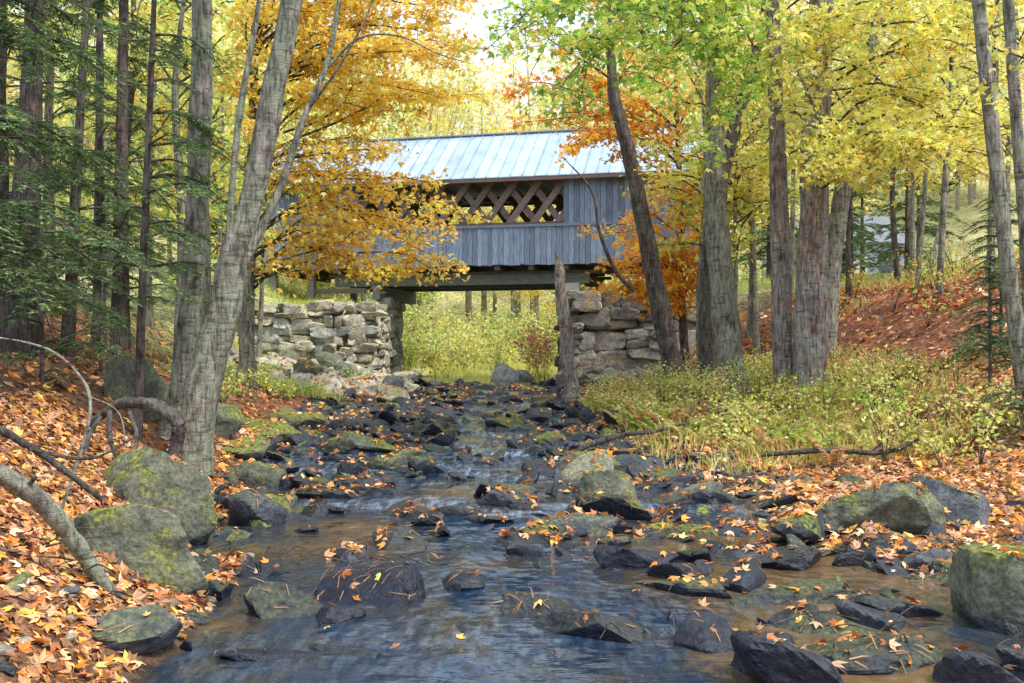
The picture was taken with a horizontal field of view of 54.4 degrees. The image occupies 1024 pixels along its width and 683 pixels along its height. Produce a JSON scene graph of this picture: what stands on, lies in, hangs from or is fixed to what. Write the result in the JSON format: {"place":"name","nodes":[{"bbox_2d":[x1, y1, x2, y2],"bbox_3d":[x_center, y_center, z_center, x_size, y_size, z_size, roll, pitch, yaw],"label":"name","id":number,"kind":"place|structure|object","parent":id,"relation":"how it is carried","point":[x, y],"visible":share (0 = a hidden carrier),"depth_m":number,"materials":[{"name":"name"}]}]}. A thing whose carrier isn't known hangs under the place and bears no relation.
{"place":"outdoors","nodes":[
{"label":"outdoors","id":0,"kind":"place"},
{"bbox_2d":[0,146,1023,682],"bbox_3d":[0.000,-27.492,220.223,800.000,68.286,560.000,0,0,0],"label":"ground","id":1,"kind":"structure","parent":0,"point":[454,302],"depth_m":20.21,"materials":[{"name":"brown soil"}]},
{"bbox_2d":[0,226,115,385],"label":"hemlock sapling","id":2,"kind":"object","parent":1,"relation":"on","point":[41,376],"visible":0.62,"depth_m":12.49,"materials":[{"name":"green plant"}]},
{"bbox_2d":[0,463,117,592],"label":"fallen log","id":3,"kind":"object","parent":1,"relation":"on","point":[47,508],"visible":0.95,"depth_m":6.12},
{"bbox_2d":[0,0,127,339],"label":"hemlock tree","id":4,"kind":"object","parent":1,"relation":"on","point":[4,188],"visible":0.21,"depth_m":16.00,"materials":[{"name":"green plant"}]},
{"bbox_2d":[0,337,127,508],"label":"bent sapling","id":5,"kind":"object","parent":1,"relation":"on","point":[81,447],"visible":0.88,"depth_m":7.58,"materials":[{"name":"grey plant"}]},
{"bbox_2d":[7,0,137,299],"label":"young maple tree","id":6,"kind":"object","parent":1,"relation":"on","point":[48,110],"visible":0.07,"depth_m":27.00,"materials":[{"name":"green plant"}]},
{"bbox_2d":[0,0,180,357],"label":"hemlock tree","id":7,"kind":"object","parent":1,"relation":"on","point":[32,83],"visible":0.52,"depth_m":14.86,"materials":[{"name":"green plant"}]},
{"bbox_2d":[6,0,183,356],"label":"hemlock tree","id":8,"kind":"object","parent":1,"relation":"on","point":[75,192],"visible":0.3,"depth_m":17.17,"materials":[{"name":"green plant"}]},
{"bbox_2d":[0,0,198,313],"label":"hemlock tree","id":9,"kind":"object","parent":1,"relation":"on","point":[23,38],"visible":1,"depth_m":11.01,"materials":[{"name":"green plant"}]},
{"bbox_2d":[44,223,170,378],"bbox_3d":[-6.778,-0.530,16.102,1.944,2.741,2.381,0,0,24],"label":"hemlock sapling","id":10,"kind":"object","parent":1,"relation":"on","point":[102,345],"visible":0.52,"depth_m":15.93,"materials":[{"name":"green plant"}]},
{"bbox_2d":[42,0,209,356],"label":"hemlock tree","id":11,"kind":"object","parent":1,"relation":"on","point":[120,303],"visible":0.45,"depth_m":17.96,"materials":[{"name":"green plant"}]},
{"bbox_2d":[40,0,218,353],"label":"hemlock tree","id":12,"kind":"object","parent":1,"relation":"on","point":[99,131],"visible":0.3,"depth_m":19.98,"materials":[{"name":"green plant"}]},
{"bbox_2d":[84,396,186,458],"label":"exposed roots","id":13,"kind":"object","parent":1,"relation":"on","point":[173,417],"visible":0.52,"depth_m":10.34,"materials":[{"name":"grey plant"}]},
{"bbox_2d":[104,353,168,421],"bbox_3d":[-5.320,0.716,14.101,0.939,1.102,0.778,0,0,-25],"label":"boulder","id":14,"kind":"object","parent":1,"relation":"on","point":[119,377],"visible":0.52,"depth_m":13.80,"materials":[{"name":"stone"}]},
{"bbox_2d":[92,604,182,654],"bbox_3d":[-2.164,1.713,5.883,0.459,0.304,0.547,0,0,0],"label":"boulder","id":15,"kind":"object","parent":1,"relation":"on","point":[158,627],"visible":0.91,"depth_m":5.73,"materials":[{"name":"stone"}]},
{"bbox_2d":[73,503,208,595],"bbox_3d":[-2.757,1.567,7.253,1.112,0.824,0.639,0,0,-10],"label":"boulder","id":16,"kind":"object","parent":1,"relation":"on","point":[152,540],"visible":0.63,"depth_m":7.05,"materials":[{"name":"stone"}]},
{"bbox_2d":[45,0,240,173],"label":"young maple tree","id":17,"kind":"object","parent":1,"relation":"on","point":[132,90],"visible":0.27,"depth_m":24.05,"materials":[{"name":"yellow plant"}]},
{"bbox_2d":[30,0,260,440],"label":"hemlock tree","id":18,"kind":"object","parent":1,"relation":"on","point":[186,185],"visible":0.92,"depth_m":12.60,"materials":[{"name":"green plant"}]},
{"bbox_2d":[54,18,241,328],"bbox_3d":[-10.590,-6.080,28.856,4.627,11.858,5.075,0,0,0],"label":"young maple tree","id":19,"kind":"object","parent":1,"relation":"on","point":[149,321],"visible":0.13,"depth_m":28.87,"materials":[{"name":"yellow plant"}]},
{"bbox_2d":[102,447,216,545],"bbox_3d":[-3.339,1.531,9.365,1.019,1.115,0.856,0,0,-22],"label":"boulder","id":20,"kind":"object","parent":1,"relation":"on","point":[149,476],"visible":0.59,"depth_m":9.12,"materials":[{"name":"stone"}]},
{"bbox_2d":[70,0,278,366],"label":"young maple tree","id":21,"kind":"object","parent":1,"relation":"on","point":[181,205],"visible":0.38,"depth_m":21.98,"materials":[{"name":"yellow plant"}]},
{"bbox_2d":[104,0,262,328],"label":"young maple tree","id":22,"kind":"object","parent":1,"relation":"on","point":[207,289],"visible":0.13,"depth_m":27.09,"materials":[{"name":"yellow plant"}]},
{"bbox_2d":[157,0,212,441],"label":"maple tree","id":23,"kind":"object","parent":1,"relation":"on","point":[189,323],"visible":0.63,"depth_m":13.38,"materials":[{"name":"grey plant"}]},
{"bbox_2d":[129,78,286,277],"bbox_3d":[-8.991,-3.281,29.224,5.052,8.558,3.920,0,0,0],"label":"young maple tree","id":24,"kind":"object","parent":1,"relation":"on","point":[218,119],"visible":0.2,"depth_m":29.21,"materials":[{"name":"yellow plant"}]},
{"bbox_2d":[214,403,245,439],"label":"boulder","id":25,"kind":"object","parent":1,"relation":"on","point":[230,421],"visible":0.41,"depth_m":15.21,"materials":[{"name":"stone"}]},
{"bbox_2d":[218,435,270,460],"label":"boulder","id":26,"kind":"object","parent":1,"relation":"on","point":[257,450],"visible":0.65,"depth_m":14.49,"materials":[{"name":"stone"}]},
{"bbox_2d":[228,490,286,524],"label":"boulder","id":27,"kind":"object","parent":1,"relation":"on","point":[244,508],"visible":0.66,"depth_m":10.14,"materials":[{"name":"stone"}]},
{"bbox_2d":[232,460,286,487],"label":"boulder","id":28,"kind":"object","parent":1,"relation":"on","point":[257,473],"visible":0.65,"depth_m":12.56,"materials":[{"name":"stone"}]},
{"bbox_2d":[156,355,382,402],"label":"bank weeds","id":29,"kind":"object","parent":1,"relation":"on","point":[242,376],"visible":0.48,"depth_m":22.72,"materials":[{"name":"green plant"}]},
{"bbox_2d":[213,648,336,661],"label":"boulder","id":30,"kind":"object","parent":1,"relation":"on","point":[252,654],"visible":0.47,"depth_m":5.82,"materials":[{"name":"stone"}]},
{"bbox_2d":[211,70,341,356],"bbox_3d":[-7.927,-3.465,30.895,4.844,9.716,5.237,0,-1,-28],"label":"young maple tree","id":31,"kind":"object","parent":1,"relation":"on","point":[260,324],"visible":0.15,"depth_m":30.94,"materials":[{"name":"yellow plant"}]},
{"bbox_2d":[243,580,323,618],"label":"boulder","id":32,"kind":"object","parent":1,"relation":"on","point":[260,602],"visible":0.6,"depth_m":6.80,"materials":[{"name":"stone"}]},
{"bbox_2d":[267,411,329,429],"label":"boulder","id":33,"kind":"object","parent":1,"relation":"on","point":[313,421],"visible":0.37,"depth_m":19.68,"materials":[{"name":"stone"}]},
{"bbox_2d":[140,0,507,387],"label":"sugar maple tree","id":34,"kind":"object","parent":1,"relation":"on","point":[373,49],"visible":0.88,"depth_m":23.25,"materials":[{"name":"orange plant"}]},
{"bbox_2d":[177,0,470,476],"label":"maple tree","id":35,"kind":"object","parent":1,"relation":"on","point":[203,383],"visible":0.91,"depth_m":11.96,"materials":[{"name":"grey plant"}]},
{"bbox_2d":[238,297,417,385],"bbox_3d":[-6.465,0.093,38.045,6.642,3.976,10.084,0,0,0],"label":"stone abutment","id":36,"kind":"object","parent":1,"relation":"on","point":[372,331],"visible":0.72,"depth_m":34.73,"materials":[{"name":"stone"}]},
{"bbox_2d":[316,606,366,623],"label":"boulder","id":37,"kind":"object","parent":1,"relation":"on","point":[332,614],"visible":0.54,"depth_m":6.62,"materials":[{"name":"stone"}]},
{"bbox_2d":[327,431,395,451],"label":"boulder","id":38,"kind":"object","parent":1,"relation":"on","point":[348,441],"visible":0.54,"depth_m":16.15,"materials":[{"name":"stone"}]},
{"bbox_2d":[314,562,425,609],"bbox_3d":[-1.018,1.834,7.256,0.862,0.393,0.640,0,0,25],"label":"boulder","id":39,"kind":"object","parent":1,"relation":"on","point":[408,580],"visible":0.63,"depth_m":7.19,"materials":[{"name":"stone"}]},
{"bbox_2d":[365,449,435,470],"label":"boulder","id":40,"kind":"object","parent":1,"relation":"on","point":[394,461],"visible":0.36,"depth_m":14.21,"materials":[{"name":"stone"}]},
{"bbox_2d":[371,525,430,549],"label":"boulder","id":41,"kind":"object","parent":1,"relation":"on","point":[397,539],"visible":0.5,"depth_m":9.18,"materials":[{"name":"stone"}]},
{"bbox_2d":[226,348,659,401],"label":"rubble stones","id":42,"kind":"object","parent":1,"relation":"on","point":[328,361],"visible":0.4,"depth_m":30.03,"materials":[{"name":"stone"}]},
{"bbox_2d":[442,571,484,591],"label":"boulder","id":43,"kind":"object","parent":1,"relation":"on","point":[459,582],"visible":0.48,"depth_m":7.57,"materials":[{"name":"stone"}]},
{"bbox_2d":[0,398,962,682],"bbox_3d":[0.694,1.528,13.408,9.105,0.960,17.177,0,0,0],"label":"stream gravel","id":44,"kind":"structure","parent":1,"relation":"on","point":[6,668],"depth_m":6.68,"materials":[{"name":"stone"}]},
{"bbox_2d":[15,471,978,660],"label":"driftwood twigs","id":45,"kind":"object","parent":1,"relation":"on","point":[669,616],"visible":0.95,"depth_m":7.62,"materials":[{"name":"brown plant"}]},
{"bbox_2d":[0,446,1021,682],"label":"pine needle litter","id":46,"kind":"object","parent":1,"relation":"on","point":[509,594],"visible":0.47,"depth_m":6.86,"materials":[{"name":"brown plant"}]},
{"bbox_2d":[0,261,1023,682],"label":"fallen leaves","id":47,"kind":"object","parent":1,"relation":"on","point":[160,595],"depth_m":10.06,"materials":[{"name":"plant"}]},
{"bbox_2d":[6,0,1023,360],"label":"background forest","id":48,"kind":"object","parent":1,"relation":"on","point":[438,124],"visible":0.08,"depth_m":64.90,"materials":[{"name":"yellow plant"}]},
{"bbox_2d":[279,246,766,376],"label":"streamside thicket","id":49,"kind":"object","parent":1,"relation":"on","point":[434,340],"visible":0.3,"depth_m":47.44,"materials":[{"name":"green plant"}]},
{"bbox_2d":[509,323,559,378],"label":"red shrub","id":50,"kind":"object","parent":1,"relation":"on","point":[533,338],"visible":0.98,"depth_m":42.60,"materials":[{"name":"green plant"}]},
{"bbox_2d":[501,591,573,613],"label":"boulder","id":51,"kind":"object","parent":1,"relation":"on","point":[510,603],"visible":0.56,"depth_m":6.86,"materials":[{"name":"stone"}]},
{"bbox_2d":[554,250,580,403],"bbox_3d":[1.569,-0.203,27.036,0.835,4.520,0.524,0,0,0],"label":"dead snag","id":52,"kind":"object","parent":1,"relation":"on","point":[565,322],"visible":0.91,"depth_m":26.87,"materials":[{"name":"wood"}]},
{"bbox_2d":[519,512,623,535],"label":"boulder","id":53,"kind":"object","parent":1,"relation":"on","point":[596,522],"visible":0.4,"depth_m":9.70,"materials":[{"name":"stone"}]},
{"bbox_2d":[131,256,1023,475],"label":"grass","id":54,"kind":"structure","parent":1,"relation":"on","point":[456,370],"depth_m":17.46,"materials":[{"name":"green plant"}]},
{"bbox_2d":[557,449,613,488],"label":"boulder","id":55,"kind":"object","parent":1,"relation":"on","point":[579,466],"visible":0.32,"depth_m":12.25,"materials":[{"name":"stone"}]},
{"bbox_2d":[502,0,686,380],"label":"maple tree","id":56,"kind":"object","parent":1,"relation":"on","point":[661,315],"visible":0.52,"depth_m":23.86,"materials":[{"name":"brown plant"}]},
{"bbox_2d":[532,611,663,643],"bbox_3d":[0.597,1.879,6.378,1.054,0.350,0.394,0,0,24],"label":"boulder","id":57,"kind":"object","parent":1,"relation":"on","point":[594,625],"visible":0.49,"depth_m":6.25,"materials":[{"name":"stone"}]},
{"bbox_2d":[177,377,1023,682],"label":"stream rocks","id":58,"kind":"object","parent":1,"relation":"on","point":[761,659],"visible":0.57,"depth_m":10.49,"materials":[{"name":"stone"}]},
{"bbox_2d":[575,470,642,507],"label":"boulder","id":59,"kind":"object","parent":1,"relation":"on","point":[612,482],"visible":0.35,"depth_m":10.78,"materials":[{"name":"stone"}]},
{"bbox_2d":[493,43,745,371],"bbox_3d":[2.922,-3.517,27.311,6.993,9.769,3.727,0,0,0],"label":"orange maple tree","id":60,"kind":"object","parent":1,"relation":"on","point":[678,284],"visible":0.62,"depth_m":27.45,"materials":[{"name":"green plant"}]},
{"bbox_2d":[553,290,695,371],"bbox_3d":[4.302,0.055,38.272,5.175,3.919,8.146,0,0,0],"label":"stone abutment","id":61,"kind":"object","parent":1,"relation":"on","point":[637,338],"visible":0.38,"depth_m":34.65,"materials":[{"name":"stone"}]},
{"bbox_2d":[265,122,702,303],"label":"covered bridge","id":62,"kind":"structure","parent":61,"relation":"on","point":[498,172],"depth_m":37.82,"materials":[{"name":"grey wood"}]},
{"bbox_2d":[455,0,800,398],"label":"maple tree","id":63,"kind":"object","parent":1,"relation":"on","point":[715,26],"visible":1,"depth_m":16.32,"materials":[{"name":"green plant"}]},
{"bbox_2d":[593,544,678,568],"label":"boulder","id":64,"kind":"object","parent":1,"relation":"on","point":[608,556],"visible":0.59,"depth_m":8.24,"materials":[{"name":"stone"}]},
{"bbox_2d":[647,562,706,578],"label":"boulder","id":65,"kind":"object","parent":1,"relation":"on","point":[666,570],"visible":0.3,"depth_m":7.79,"materials":[{"name":"stone"}]},
{"bbox_2d":[652,481,721,504],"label":"boulder","id":66,"kind":"object","parent":1,"relation":"on","point":[705,496],"visible":0.46,"depth_m":11.30,"materials":[{"name":"stone"}]},
{"bbox_2d":[672,609,733,653],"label":"boulder","id":67,"kind":"object","parent":1,"relation":"on","point":[693,633],"visible":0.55,"depth_m":6.09,"materials":[{"name":"stone"}]},
{"bbox_2d":[619,23,795,372],"bbox_3d":[4.687,-3.470,24.617,4.554,9.755,4.544,0,-1,36],"label":"young maple tree","id":68,"kind":"object","parent":1,"relation":"on","point":[673,176],"visible":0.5,"depth_m":24.80,"materials":[{"name":"yellow plant"}]},
{"bbox_2d":[630,50,801,300],"bbox_3d":[5.608,-2.626,24.546,4.552,7.850,4.701,0,-1,-41],"label":"young maple tree","id":69,"kind":"object","parent":1,"relation":"on","point":[736,228],"visible":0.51,"depth_m":24.45,"materials":[{"name":"yellow plant"}]},
{"bbox_2d":[655,0,804,360],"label":"young maple tree","id":70,"kind":"object","parent":1,"relation":"on","point":[754,313],"visible":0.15,"depth_m":25.94,"materials":[{"name":"yellow plant"}]},
{"bbox_2d":[695,0,806,393],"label":"maple tree","id":71,"kind":"object","parent":1,"relation":"on","point":[706,350],"visible":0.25,"depth_m":22.08,"materials":[{"name":"grey plant"}]},
{"bbox_2d":[732,131,799,279],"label":"pine tree","id":72,"kind":"object","parent":1,"relation":"on","point":[760,252],"visible":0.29,"depth_m":40.95,"materials":[{"name":"green plant"}]},
{"bbox_2d":[576,379,981,464],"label":"fern fronds","id":73,"kind":"object","parent":1,"relation":"on","point":[651,419],"visible":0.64,"depth_m":15.93,"materials":[{"name":"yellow plant"}]},
{"bbox_2d":[765,0,792,394],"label":"oak tree","id":74,"kind":"object","parent":1,"relation":"on","point":[782,315],"visible":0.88,"depth_m":20.48,"materials":[{"name":"brown plant"}]},
{"bbox_2d":[547,340,1023,468],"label":"bank shrubs","id":75,"kind":"object","parent":1,"relation":"on","point":[871,381],"visible":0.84,"depth_m":16.65,"materials":[{"name":"green plant"}]},
{"bbox_2d":[758,545,821,570],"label":"boulder","id":76,"kind":"object","parent":1,"relation":"on","point":[811,558],"visible":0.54,"depth_m":8.20,"materials":[{"name":"stone"}]},
{"bbox_2d":[761,422,919,456],"bbox_3d":[4.462,1.336,13.488,2.131,0.479,0.268,0,0,0],"label":"fallen branch","id":77,"kind":"object","parent":1,"relation":"on","point":[873,452],"visible":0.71,"depth_m":13.45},
{"bbox_2d":[790,0,916,296],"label":"young maple tree","id":78,"kind":"object","parent":1,"relation":"on","point":[848,288],"visible":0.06,"depth_m":28.96,"materials":[{"name":"yellow plant"}]},
{"bbox_2d":[829,179,898,281],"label":"pine tree","id":79,"kind":"object","parent":1,"relation":"on","point":[857,242],"visible":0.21,"depth_m":36.93,"materials":[{"name":"green plant"}]},
{"bbox_2d":[831,169,901,275],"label":"pine tree","id":80,"kind":"object","parent":1,"relation":"on","point":[861,237],"visible":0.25,"depth_m":45.77,"materials":[{"name":"green plant"}]},
{"bbox_2d":[797,634,942,674],"bbox_3d":[2.061,1.925,5.862,0.919,0.446,0.719,0,0,0],"label":"boulder","id":81,"kind":"object","parent":1,"relation":"on","point":[880,659],"visible":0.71,"depth_m":5.61,"materials":[{"name":"stone"}]},
{"bbox_2d":[725,0,1023,397],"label":"oak tree","id":82,"kind":"object","parent":1,"relation":"on","point":[915,137],"visible":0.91,"depth_m":18.50,"materials":[{"name":"yellow plant"}]},
{"bbox_2d":[822,480,945,534],"bbox_3d":[3.522,1.685,9.475,1.146,0.775,0.639,0,0,21],"label":"boulder","id":83,"kind":"object","parent":1,"relation":"on","point":[900,507],"visible":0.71,"depth_m":9.23,"materials":[{"name":"stone"}]},
{"bbox_2d":[849,593,943,617],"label":"boulder","id":84,"kind":"object","parent":1,"relation":"on","point":[878,602],"visible":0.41,"depth_m":6.75,"materials":[{"name":"stone"}]},
{"bbox_2d":[833,0,968,281],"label":"young maple tree","id":85,"kind":"object","parent":1,"relation":"on","point":[896,268],"visible":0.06,"depth_m":31.95,"materials":[{"name":"yellow plant"}]},
{"bbox_2d":[854,107,948,271],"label":"pine tree","id":86,"kind":"object","parent":1,"relation":"on","point":[885,245],"visible":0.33,"depth_m":38.99,"materials":[{"name":"green plant"}]},
{"bbox_2d":[792,234,1019,326],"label":"hillside saplings","id":87,"kind":"object","parent":1,"relation":"on","point":[933,269],"visible":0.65,"depth_m":24.57,"materials":[{"name":"yellow plant"}]},
{"bbox_2d":[868,83,970,268],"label":"pine tree","id":88,"kind":"object","parent":1,"relation":"on","point":[918,203],"visible":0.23,"depth_m":43.93,"materials":[{"name":"green plant"}]},
{"bbox_2d":[827,0,1023,358],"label":"maple tree","id":89,"kind":"object","parent":1,"relation":"on","point":[839,210],"visible":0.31,"depth_m":22.83,"materials":[{"name":"yellow plant"}]},
{"bbox_2d":[879,7,977,276],"bbox_3d":[13.592,-6.772,33.193,3.925,9.919,4.584,0,0,0],"label":"young maple tree","id":90,"kind":"object","parent":1,"relation":"on","point":[911,184],"visible":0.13,"depth_m":32.95,"materials":[{"name":"yellow plant"}]},
{"bbox_2d":[863,2,1023,288],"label":"young maple tree","id":91,"kind":"object","parent":1,"relation":"on","point":[923,213],"visible":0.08,"depth_m":26.96,"materials":[{"name":"yellow plant"}]},
{"bbox_2d":[910,475,990,527],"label":"boulder","id":92,"kind":"object","parent":1,"relation":"on","point":[965,505],"visible":0.41,"depth_m":9.56,"materials":[{"name":"stone"}]},
{"bbox_2d":[879,0,1023,295],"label":"young maple tree","id":93,"kind":"object","parent":1,"relation":"on","point":[942,224],"visible":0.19,"depth_m":23.95,"materials":[{"name":"yellow plant"}]},
{"bbox_2d":[901,60,1023,273],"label":"young maple tree","id":94,"kind":"object","parent":1,"relation":"on","point":[984,167],"visible":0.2,"depth_m":34.49,"materials":[{"name":"yellow plant"}]},
{"bbox_2d":[912,0,1023,275],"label":"young maple tree","id":95,"kind":"object","parent":1,"relation":"on","point":[996,72],"visible":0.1,"depth_m":26.01,"materials":[{"name":"yellow plant"}]},
{"bbox_2d":[929,197,1021,370],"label":"hemlock sapling","id":96,"kind":"object","parent":1,"relation":"on","point":[992,246],"visible":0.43,"depth_m":17.53,"materials":[{"name":"green plant"}]},
{"bbox_2d":[932,0,1023,228],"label":"young maple tree","id":97,"kind":"object","parent":1,"relation":"on","point":[1008,172],"visible":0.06,"depth_m":29.98,"materials":[{"name":"yellow plant"}]},
{"bbox_2d":[934,0,1023,427],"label":"maple tree","id":98,"kind":"object","parent":1,"relation":"on","point":[986,88],"visible":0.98,"depth_m":13.94,"materials":[{"name":"grey plant"}]},
{"bbox_2d":[947,543,1023,637],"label":"boulder","id":99,"kind":"object","parent":1,"relation":"on","point":[986,587],"visible":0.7,"depth_m":6.43,"materials":[{"name":"stone"}]},
{"bbox_2d":[948,252,1023,410],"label":"hemlock sapling","id":100,"kind":"object","parent":1,"relation":"on","point":[991,284],"visible":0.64,"depth_m":15.12,"materials":[{"name":"green plant"}]},
{"bbox_2d":[967,341,1023,446],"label":"hemlock sapling","id":101,"kind":"object","parent":1,"relation":"on","point":[1019,393],"visible":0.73,"depth_m":13.49,"materials":[{"name":"green plant"}]},
{"bbox_2d":[995,644,1023,681],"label":"boulder","id":102,"kind":"object","parent":1,"relation":"on","point":[1010,655],"visible":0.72,"depth_m":5.44,"materials":[{"name":"stone"}]},
{"bbox_2d":[1002,0,1023,309],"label":"maple tree","id":103,"kind":"object","parent":1,"relation":"on","point":[1014,93],"visible":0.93,"depth_m":14.96,"materials":[{"name":"grey plant"}]},
{"bbox_2d":[8,0,1023,134],"label":"sky","id":104,"kind":"structure","parent":0,"point":[476,26],"materials":[{"name":"white"}]},
{"bbox_2d":[136,375,1023,682],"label":"stream water","id":105,"kind":"structure","parent":0,"point":[496,645],"depth_m":7.01,"materials":[{"name":"liquid"}]},
{"bbox_2d":[243,418,304,442],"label":"boulder","id":106,"kind":"object","parent":105,"relation":"in","point":[284,432],"visible":0.6,"depth_m":17.06,"materials":[{"name":"stone"}]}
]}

